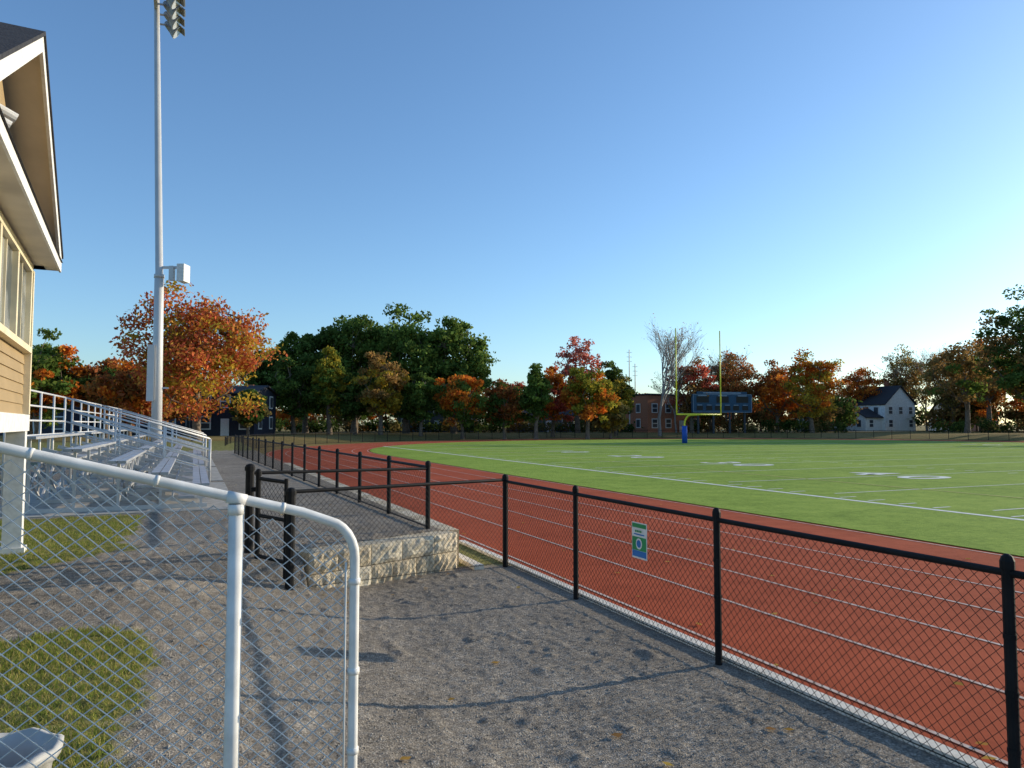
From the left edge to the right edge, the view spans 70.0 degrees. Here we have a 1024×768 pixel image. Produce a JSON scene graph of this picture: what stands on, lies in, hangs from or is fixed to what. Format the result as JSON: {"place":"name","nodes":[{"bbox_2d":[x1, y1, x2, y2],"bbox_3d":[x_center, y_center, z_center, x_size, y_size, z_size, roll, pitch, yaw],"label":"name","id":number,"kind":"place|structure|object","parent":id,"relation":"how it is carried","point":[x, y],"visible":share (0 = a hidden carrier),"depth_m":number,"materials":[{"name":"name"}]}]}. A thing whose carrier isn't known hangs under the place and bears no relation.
{"place":"outdoors","nodes":[
{"label":"outdoors","id":0,"kind":"place"},
{"bbox_2d":[0,441,962,767],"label":"gravel path","id":1,"kind":"structure","parent":0,"point":[532,689],"depth_m":5.54,"materials":[{"name":"grey gravel"}]},
{"bbox_2d":[0,210,34,554],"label":"trim","id":2,"kind":"structure","parent":1,"relation":"on","point":[14,427],"depth_m":8.40,"materials":[{"name":"white paint"}]},
{"bbox_2d":[0,81,24,413],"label":"walls","id":3,"kind":"structure","parent":2,"relation":"on","point":[11,374],"depth_m":7.71,"materials":[{"name":"beige wood"}]},
{"bbox_2d":[0,104,18,127],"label":"security cameras","id":4,"kind":"object","parent":3,"relation":"attached to","point":[11,116],"visible":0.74,"depth_m":5.55,"materials":[{"name":"white paint"}]},
{"bbox_2d":[0,237,26,340],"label":"windows","id":5,"kind":"structure","parent":3,"relation":"attached to","point":[8,288],"depth_m":7.44,"materials":[{"name":"clear glass"}]},
{"bbox_2d":[0,22,62,272],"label":"roof","id":6,"kind":"structure","parent":3,"relation":"on","point":[29,203],"depth_m":7.15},
{"bbox_2d":[0,727,63,767],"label":"trash bin","id":7,"kind":"object","parent":1,"relation":"on","point":[27,747],"visible":0.82,"depth_m":2.69,"materials":[{"name":"grey plastic"}]},
{"bbox_2d":[0,514,160,767],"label":"grass","id":8,"kind":"structure","parent":1,"relation":"on","point":[61,657],"depth_m":4.78,"materials":[{"name":"green plant"}]},
{"bbox_2d":[0,389,228,518],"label":"aluminium bleachers","id":9,"kind":"object","parent":1,"relation":"on","point":[164,466],"visible":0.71,"depth_m":14.09,"materials":[{"name":"metal"}]},
{"bbox_2d":[54,398,222,485],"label":"aluminium bleachers","id":10,"kind":"object","parent":1,"relation":"on","point":[215,475],"visible":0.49,"depth_m":19.64,"materials":[{"name":"metal"}]},
{"bbox_2d":[103,405,215,466],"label":"aluminium bleachers","id":11,"kind":"object","parent":1,"relation":"on","point":[195,451],"visible":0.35,"depth_m":26.33,"materials":[{"name":"metal"}]},
{"bbox_2d":[146,0,189,441],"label":"stadium light pole","id":12,"kind":"object","parent":1,"relation":"on","point":[175,29],"visible":0.95,"depth_m":30.21,"materials":[{"name":"metal"}]},
{"bbox_2d":[0,442,360,767],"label":"white chain link fence","id":13,"kind":"object","parent":1,"relation":"on","point":[237,502],"visible":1,"depth_m":2.44,"materials":[{"name":"metal"}]},
{"bbox_2d":[244,464,287,578],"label":"black gate","id":14,"kind":"structure","parent":1,"relation":"on","point":[250,489],"depth_m":8.39,"materials":[{"name":"metal"}]},
{"bbox_2d":[234,434,430,528],"bbox_3d":[-8.044,2.329,23.110,2.527,1.086,30.710,1,-3,-23],"label":"black chain link fence","id":15,"kind":"object","parent":1,"relation":"on","point":[359,470],"visible":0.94,"depth_m":14.57,"materials":[{"name":"metal"}]},
{"bbox_2d":[285,478,504,589],"bbox_3d":[-1.272,1.832,9.116,3.322,1.262,0.117,3,-4,-43],"label":"black chain link fence","id":16,"kind":"object","parent":1,"relation":"on","point":[290,493],"visible":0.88,"depth_m":8.84,"materials":[{"name":"metal"}]},
{"bbox_2d":[0,425,1023,557],"bbox_3d":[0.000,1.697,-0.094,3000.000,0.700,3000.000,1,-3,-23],"label":"ground","id":17,"kind":"structure","parent":0,"point":[740,434],"depth_m":101.05,"materials":[{"name":"green plant"}]},
{"bbox_2d":[26,348,70,434],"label":"deciduous tree","id":18,"kind":"object","parent":17,"relation":"on","point":[30,431],"visible":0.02,"depth_m":75.57,"materials":[{"name":"orange plant"}]},
{"bbox_2d":[0,402,103,434],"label":"walls","id":19,"kind":"structure","parent":17,"relation":"on","point":[76,417],"depth_m":89.94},
{"bbox_2d":[55,417,102,427],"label":"windows","id":20,"kind":"structure","parent":19,"relation":"attached to","point":[60,425],"depth_m":89.81,"materials":[{"name":"glass"}]},
{"bbox_2d":[54,407,103,429],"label":"window frames","id":21,"kind":"structure","parent":19,"relation":"attached to","point":[79,424],"depth_m":89.84,"materials":[{"name":"white paint"}]},
{"bbox_2d":[30,327,89,433],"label":"deciduous tree","id":22,"kind":"object","parent":17,"relation":"on","point":[49,362],"visible":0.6,"depth_m":69.64,"materials":[{"name":"green plant"}]},
{"bbox_2d":[63,356,143,437],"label":"deciduous tree","id":23,"kind":"object","parent":17,"relation":"on","point":[101,369],"visible":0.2,"depth_m":72.33,"materials":[{"name":"orange plant"}]},
{"bbox_2d":[81,359,175,435],"bbox_3d":[-34.511,1.433,65.833,7.783,7.340,7.683,1,-3,-23],"label":"maple tree","id":24,"kind":"object","parent":17,"relation":"on","point":[121,390],"visible":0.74,"depth_m":64.20,"materials":[{"name":"orange plant"}]},
{"bbox_2d":[110,410,192,434],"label":"walls","id":25,"kind":"structure","parent":17,"relation":"on","point":[179,423],"depth_m":94.86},
{"bbox_2d":[108,417,189,428],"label":"window frames","id":26,"kind":"structure","parent":25,"relation":"attached to","point":[166,424],"depth_m":94.79,"materials":[{"name":"white paint"}]},
{"bbox_2d":[110,418,189,427],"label":"windows","id":27,"kind":"structure","parent":25,"relation":"attached to","point":[187,423],"depth_m":95.58,"materials":[{"name":"glass"}]},
{"bbox_2d":[146,380,202,433],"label":"deciduous tree","id":28,"kind":"object","parent":17,"relation":"on","point":[178,414],"visible":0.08,"depth_m":83.13,"materials":[{"name":"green plant"}]},
{"bbox_2d":[109,280,287,440],"bbox_3d":[-26.008,-1.785,62.719,11.706,13.735,15.330,-2,-4,30],"label":"maple tree","id":29,"kind":"object","parent":17,"relation":"on","point":[182,348],"visible":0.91,"depth_m":60.13,"materials":[{"name":"orange plant"}]},
{"bbox_2d":[200,388,275,435],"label":"walls","id":30,"kind":"structure","parent":17,"relation":"on","point":[233,424],"depth_m":87.94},
{"bbox_2d":[220,419,228,435],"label":"door","id":31,"kind":"structure","parent":30,"relation":"attached to","point":[224,428],"depth_m":87.76,"materials":[{"name":"white paint"}]},
{"bbox_2d":[201,396,272,427],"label":"windows","id":32,"kind":"structure","parent":30,"relation":"attached to","point":[204,425],"depth_m":87.91,"materials":[{"name":"glass"}]},
{"bbox_2d":[201,394,272,429],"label":"window frames","id":33,"kind":"structure","parent":30,"relation":"attached to","point":[209,428],"depth_m":87.94,"materials":[{"name":"white paint"}]},
{"bbox_2d":[200,385,279,396],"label":"roof","id":34,"kind":"structure","parent":30,"relation":"on","point":[257,388],"depth_m":90.77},
{"bbox_2d":[227,389,271,435],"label":"deciduous tree","id":35,"kind":"object","parent":17,"relation":"on","point":[240,418],"visible":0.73,"depth_m":85.26,"materials":[{"name":"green plant"}]},
{"bbox_2d":[232,350,298,407],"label":"deciduous tree","id":36,"kind":"object","parent":17,"relation":"on","point":[263,370],"visible":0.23,"depth_m":105.73,"materials":[{"name":"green plant"}]},
{"bbox_2d":[264,357,317,434],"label":"deciduous tree","id":37,"kind":"object","parent":17,"relation":"on","point":[295,399],"visible":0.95,"depth_m":96.88,"materials":[{"name":"green plant"}]},
{"bbox_2d":[275,331,328,432],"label":"deciduous tree","id":38,"kind":"object","parent":17,"relation":"on","point":[305,350],"visible":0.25,"depth_m":110.12,"materials":[{"name":"green plant"}]},
{"bbox_2d":[306,346,349,434],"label":"deciduous tree","id":39,"kind":"object","parent":17,"relation":"on","point":[327,379],"visible":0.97,"depth_m":96.97,"materials":[{"name":"green plant"}]},
{"bbox_2d":[334,373,371,434],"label":"deciduous tree","id":40,"kind":"object","parent":17,"relation":"on","point":[351,407],"visible":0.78,"depth_m":96.78,"materials":[{"name":"green plant"}]},
{"bbox_2d":[310,314,401,432],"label":"deciduous tree","id":41,"kind":"object","parent":17,"relation":"on","point":[345,338],"visible":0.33,"depth_m":110.63,"materials":[{"name":"green plant"}]},
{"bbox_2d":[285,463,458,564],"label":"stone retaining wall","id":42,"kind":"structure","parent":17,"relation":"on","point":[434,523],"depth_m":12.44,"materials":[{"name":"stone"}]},
{"bbox_2d":[296,531,456,588],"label":"stone retaining wall","id":43,"kind":"structure","parent":17,"relation":"on","point":[364,552],"depth_m":9.31,"materials":[{"name":"stone"}]},
{"bbox_2d":[350,351,409,434],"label":"deciduous tree","id":44,"kind":"object","parent":17,"relation":"on","point":[382,399],"visible":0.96,"depth_m":95.80,"materials":[{"name":"green plant"}]},
{"bbox_2d":[357,302,452,432],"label":"deciduous tree","id":45,"kind":"object","parent":17,"relation":"on","point":[403,340],"visible":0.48,"depth_m":109.14,"materials":[{"name":"green plant"}]},
{"bbox_2d":[401,371,439,435],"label":"deciduous tree","id":46,"kind":"object","parent":17,"relation":"on","point":[419,395],"visible":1,"depth_m":97.18,"materials":[{"name":"green plant"}]},
{"bbox_2d":[397,409,477,431],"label":"walls","id":47,"kind":"structure","parent":17,"relation":"on","point":[438,417],"depth_m":126.84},
{"bbox_2d":[407,315,500,432],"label":"deciduous tree","id":48,"kind":"object","parent":17,"relation":"on","point":[473,360],"visible":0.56,"depth_m":110.48,"materials":[{"name":"green plant"}]},
{"bbox_2d":[433,374,488,438],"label":"deciduous tree","id":49,"kind":"object","parent":17,"relation":"on","point":[460,399],"visible":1,"depth_m":97.01,"materials":[{"name":"green plant"}]},
{"bbox_2d":[477,378,526,438],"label":"deciduous tree","id":50,"kind":"object","parent":17,"relation":"on","point":[504,399],"visible":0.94,"depth_m":98.77,"materials":[{"name":"orange plant"}]},
{"bbox_2d":[484,381,526,432],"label":"deciduous tree","id":51,"kind":"object","parent":17,"relation":"on","point":[521,385],"visible":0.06,"depth_m":119.53,"materials":[{"name":"green plant"}]},
{"bbox_2d":[515,363,553,439],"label":"deciduous tree","id":52,"kind":"object","parent":17,"relation":"on","point":[534,399],"visible":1,"depth_m":97.16,"materials":[{"name":"green plant"}]},
{"bbox_2d":[506,416,573,431],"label":"walls","id":53,"kind":"structure","parent":17,"relation":"on","point":[545,423],"depth_m":129.82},
{"bbox_2d":[522,410,573,415],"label":"roof","id":54,"kind":"structure","parent":53,"relation":"on","point":[568,411],"depth_m":130.66,"materials":[{"name":"grey"}]},
{"bbox_2d":[541,366,574,436],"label":"deciduous tree","id":55,"kind":"object","parent":17,"relation":"on","point":[556,406],"visible":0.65,"depth_m":106.82,"materials":[{"name":"red plant"}]},
{"bbox_2d":[552,336,602,432],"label":"deciduous tree","id":56,"kind":"object","parent":17,"relation":"on","point":[573,357],"visible":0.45,"depth_m":117.50,"materials":[{"name":"red plant"}]},
{"bbox_2d":[560,367,620,438],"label":"deciduous tree","id":57,"kind":"object","parent":17,"relation":"on","point":[598,393],"visible":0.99,"depth_m":98.94,"materials":[{"name":"green plant"}]},
{"bbox_2d":[592,397,629,438],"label":"deciduous tree","id":58,"kind":"object","parent":17,"relation":"on","point":[616,418],"visible":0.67,"depth_m":102.72,"materials":[{"name":"green plant"}]},
{"bbox_2d":[599,360,635,413],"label":"deciduous tree","id":59,"kind":"object","parent":17,"relation":"on","point":[611,375],"visible":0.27,"depth_m":121.31,"materials":[{"name":"green plant"}]},
{"bbox_2d":[611,379,634,435],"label":"deciduous tree","id":60,"kind":"object","parent":17,"relation":"on","point":[618,387],"visible":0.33,"depth_m":110.96,"materials":[{"name":"green plant"}]},
{"bbox_2d":[225,430,1023,447],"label":"black perimeter fence","id":61,"kind":"object","parent":17,"relation":"on","point":[283,437],"visible":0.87,"depth_m":95.63,"materials":[{"name":"metal"}]},
{"bbox_2d":[627,350,636,430],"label":"radio mast","id":62,"kind":"object","parent":17,"relation":"on","point":[629,352],"visible":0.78,"depth_m":128.23,"materials":[{"name":"metal"}]},
{"bbox_2d":[275,415,1023,432],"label":"hedge","id":63,"kind":"object","parent":17,"relation":"on","point":[992,426],"visible":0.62,"depth_m":120.70,"materials":[{"name":"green plant"}]},
{"bbox_2d":[276,392,1023,431],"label":"distant tree belt","id":64,"kind":"object","parent":17,"relation":"on","point":[849,414],"visible":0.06,"depth_m":137.32,"materials":[{"name":"green plant"}]},
{"bbox_2d":[621,395,700,431],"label":"walls","id":65,"kind":"structure","parent":17,"relation":"on","point":[646,415],"depth_m":126.24,"materials":[{"name":"brick"}]},
{"bbox_2d":[635,393,675,395],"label":"roof","id":66,"kind":"structure","parent":65,"relation":"on","point":[653,394],"depth_m":126.00,"materials":[{"name":"grey"}]},
{"bbox_2d":[636,404,696,426],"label":"windows","id":67,"kind":"structure","parent":65,"relation":"attached to","point":[654,406],"depth_m":126.57,"materials":[{"name":"glass"}]},
{"bbox_2d":[636,403,696,427],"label":"window frames","id":68,"kind":"structure","parent":65,"relation":"attached to","point":[657,412],"depth_m":126.34,"materials":[{"name":"white paint"}]},
{"bbox_2d":[679,420,683,431],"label":"door","id":69,"kind":"structure","parent":65,"relation":"attached to","point":[681,423],"depth_m":127.94,"materials":[{"name":"white paint"}]},
{"bbox_2d":[648,359,699,432],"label":"bare tree","id":70,"kind":"object","parent":17,"relation":"on","point":[680,384],"visible":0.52,"depth_m":117.63,"materials":[{"name":"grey plant"}]},
{"bbox_2d":[646,313,707,435],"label":"bare tree","id":71,"kind":"object","parent":17,"relation":"on","point":[670,360],"visible":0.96,"depth_m":111.45,"materials":[{"name":"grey plant"}]},
{"bbox_2d":[664,357,718,432],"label":"deciduous tree","id":72,"kind":"object","parent":17,"relation":"on","point":[694,386],"visible":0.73,"depth_m":117.35,"materials":[{"name":"red plant"}]},
{"bbox_2d":[692,382,726,430],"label":"deciduous tree","id":73,"kind":"object","parent":17,"relation":"on","point":[723,389],"visible":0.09,"depth_m":122.87,"materials":[{"name":"orange plant"}]},
{"bbox_2d":[691,392,751,433],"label":"scoreboard","id":74,"kind":"object","parent":17,"relation":"on","point":[736,402],"visible":0.96,"depth_m":115.77,"materials":[{"name":"metal"}]},
{"bbox_2d":[459,540,995,767],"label":"concrete kerb","id":75,"kind":"structure","parent":17,"relation":"on","point":[931,742],"depth_m":5.62,"materials":[{"name":"grey concrete"}]},
{"bbox_2d":[705,345,752,431],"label":"tree","id":76,"kind":"object","parent":17,"relation":"on","point":[711,364],"visible":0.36,"depth_m":127.64,"materials":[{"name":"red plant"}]},
{"bbox_2d":[706,350,764,431],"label":"deciduous tree","id":77,"kind":"object","parent":17,"relation":"on","point":[737,378],"visible":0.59,"depth_m":125.56,"materials":[{"name":"red plant"}]},
{"bbox_2d":[502,474,1023,767],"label":"black chain link fence","id":78,"kind":"object","parent":17,"relation":"on","point":[1007,571],"visible":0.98,"depth_m":5.18,"materials":[{"name":"metal"}]},
{"bbox_2d":[632,521,646,560],"bbox_3d":[1.248,1.539,7.175,0.010,0.350,0.260,1,-3,-23],"label":"fence sign","id":79,"kind":"object","parent":78,"relation":"attached to","point":[639,540],"visible":1,"depth_m":7.16,"materials":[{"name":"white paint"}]},
{"bbox_2d":[750,359,802,431],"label":"deciduous tree","id":80,"kind":"object","parent":17,"relation":"on","point":[772,381],"visible":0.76,"depth_m":124.33,"materials":[{"name":"orange plant"}]},
{"bbox_2d":[773,347,846,432],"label":"deciduous tree","id":81,"kind":"object","parent":17,"relation":"on","point":[814,394],"visible":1,"depth_m":117.08,"materials":[{"name":"orange plant"}]},
{"bbox_2d":[786,394,844,422],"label":"deciduous tree","id":82,"kind":"object","parent":17,"relation":"on","point":[828,416],"visible":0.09,"depth_m":128.51,"materials":[{"name":"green plant"}]},
{"bbox_2d":[835,366,883,401],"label":"deciduous tree","id":83,"kind":"object","parent":17,"relation":"on","point":[863,384],"visible":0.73,"depth_m":150.64,"materials":[{"name":"brown plant"}]},
{"bbox_2d":[846,412,881,429],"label":"walls","id":84,"kind":"structure","parent":17,"relation":"on","point":[865,423],"depth_m":143.90,"materials":[{"name":"white"}]},
{"bbox_2d":[843,419,873,427],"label":"window frames","id":85,"kind":"structure","parent":84,"relation":"attached to","point":[869,423],"depth_m":143.57,"materials":[{"name":"white paint"}]},
{"bbox_2d":[844,420,872,426],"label":"windows","id":86,"kind":"structure","parent":84,"relation":"attached to","point":[859,423],"depth_m":143.75,"materials":[{"name":"glass"}]},
{"bbox_2d":[857,407,883,417],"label":"roof","id":87,"kind":"structure","parent":84,"relation":"on","point":[865,412],"depth_m":144.70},
{"bbox_2d":[855,388,915,430],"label":"walls","id":88,"kind":"structure","parent":17,"relation":"on","point":[900,397],"depth_m":146.25,"materials":[{"name":"white wood"}]},
{"bbox_2d":[852,382,917,405],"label":"roof","id":89,"kind":"structure","parent":88,"relation":"on","point":[885,395],"depth_m":147.54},
{"bbox_2d":[860,406,912,427],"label":"window frames","id":90,"kind":"structure","parent":88,"relation":"attached to","point":[898,413],"depth_m":146.02,"materials":[{"name":"white paint"}]},
{"bbox_2d":[874,407,912,426],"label":"windows","id":91,"kind":"structure","parent":88,"relation":"attached to","point":[890,412],"depth_m":146.19,"materials":[{"name":"glass"}]},
{"bbox_2d":[899,421,902,430],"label":"door","id":92,"kind":"structure","parent":88,"relation":"attached to","point":[900,425],"depth_m":146.05,"materials":[{"name":"white paint"}]},
{"bbox_2d":[875,344,932,406],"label":"deciduous tree","id":93,"kind":"object","parent":17,"relation":"on","point":[910,374],"visible":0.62,"depth_m":150.34,"materials":[{"name":"green plant"}]},
{"bbox_2d":[874,343,945,430],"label":"bare tree","id":94,"kind":"object","parent":17,"relation":"on","point":[916,361],"visible":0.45,"depth_m":149.87,"materials":[{"name":"brown plant"}]},
{"bbox_2d":[916,347,981,431],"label":"deciduous tree","id":95,"kind":"object","parent":17,"relation":"on","point":[951,401],"visible":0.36,"depth_m":134.92,"materials":[{"name":"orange plant"}]},
{"bbox_2d":[929,404,998,430],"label":"walls","id":96,"kind":"structure","parent":17,"relation":"on","point":[942,419],"depth_m":156.34,"materials":[{"name":"white"}]},
{"bbox_2d":[925,340,1003,432],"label":"deciduous tree","id":97,"kind":"object","parent":17,"relation":"on","point":[952,371],"visible":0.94,"depth_m":112.92,"materials":[{"name":"green plant"}]},
{"bbox_2d":[959,338,1017,421],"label":"deciduous tree","id":98,"kind":"object","parent":17,"relation":"on","point":[988,397],"visible":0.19,"depth_m":129.78,"materials":[{"name":"brown plant"}]},
{"bbox_2d":[970,392,1013,431],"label":"deciduous tree","id":99,"kind":"object","parent":17,"relation":"on","point":[995,402],"visible":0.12,"depth_m":135.12,"materials":[{"name":"green plant"}]},
{"bbox_2d":[969,284,1023,402],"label":"deciduous tree","id":100,"kind":"object","parent":17,"relation":"on","point":[1010,382],"visible":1,"depth_m":105.72,"materials":[{"name":"green plant"}]},
{"bbox_2d":[1003,348,1023,411],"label":"deciduous tree","id":101,"kind":"object","parent":17,"relation":"on","point":[1014,404],"visible":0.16,"depth_m":129.79,"materials":[{"name":"orange plant"}]},
{"bbox_2d":[0,0,1023,424],"label":"sky","id":102,"kind":"structure","parent":0,"point":[831,179],"materials":[{"name":"blue"}]},
{"bbox_2d":[266,438,1023,767],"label":"running track","id":103,"kind":"structure","parent":0,"point":[440,472],"depth_m":9.04,"materials":[{"name":"rubber"}]},
{"bbox_2d":[139,485,996,767],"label":"fallen leaves","id":104,"kind":"object","parent":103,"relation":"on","point":[620,734],"visible":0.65,"depth_m":5.16,"materials":[{"name":"orange plant"}]},
{"bbox_2d":[370,439,1023,555],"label":"football field","id":105,"kind":"structure","parent":0,"point":[964,494],"depth_m":28.56,"materials":[{"name":"plant"}]},
{"bbox_2d":[675,328,721,442],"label":"goal post","id":106,"kind":"object","parent":105,"relation":"on","point":[684,433],"visible":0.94,"depth_m":77.02,"materials":[{"name":"yellow metal"}]}
]}

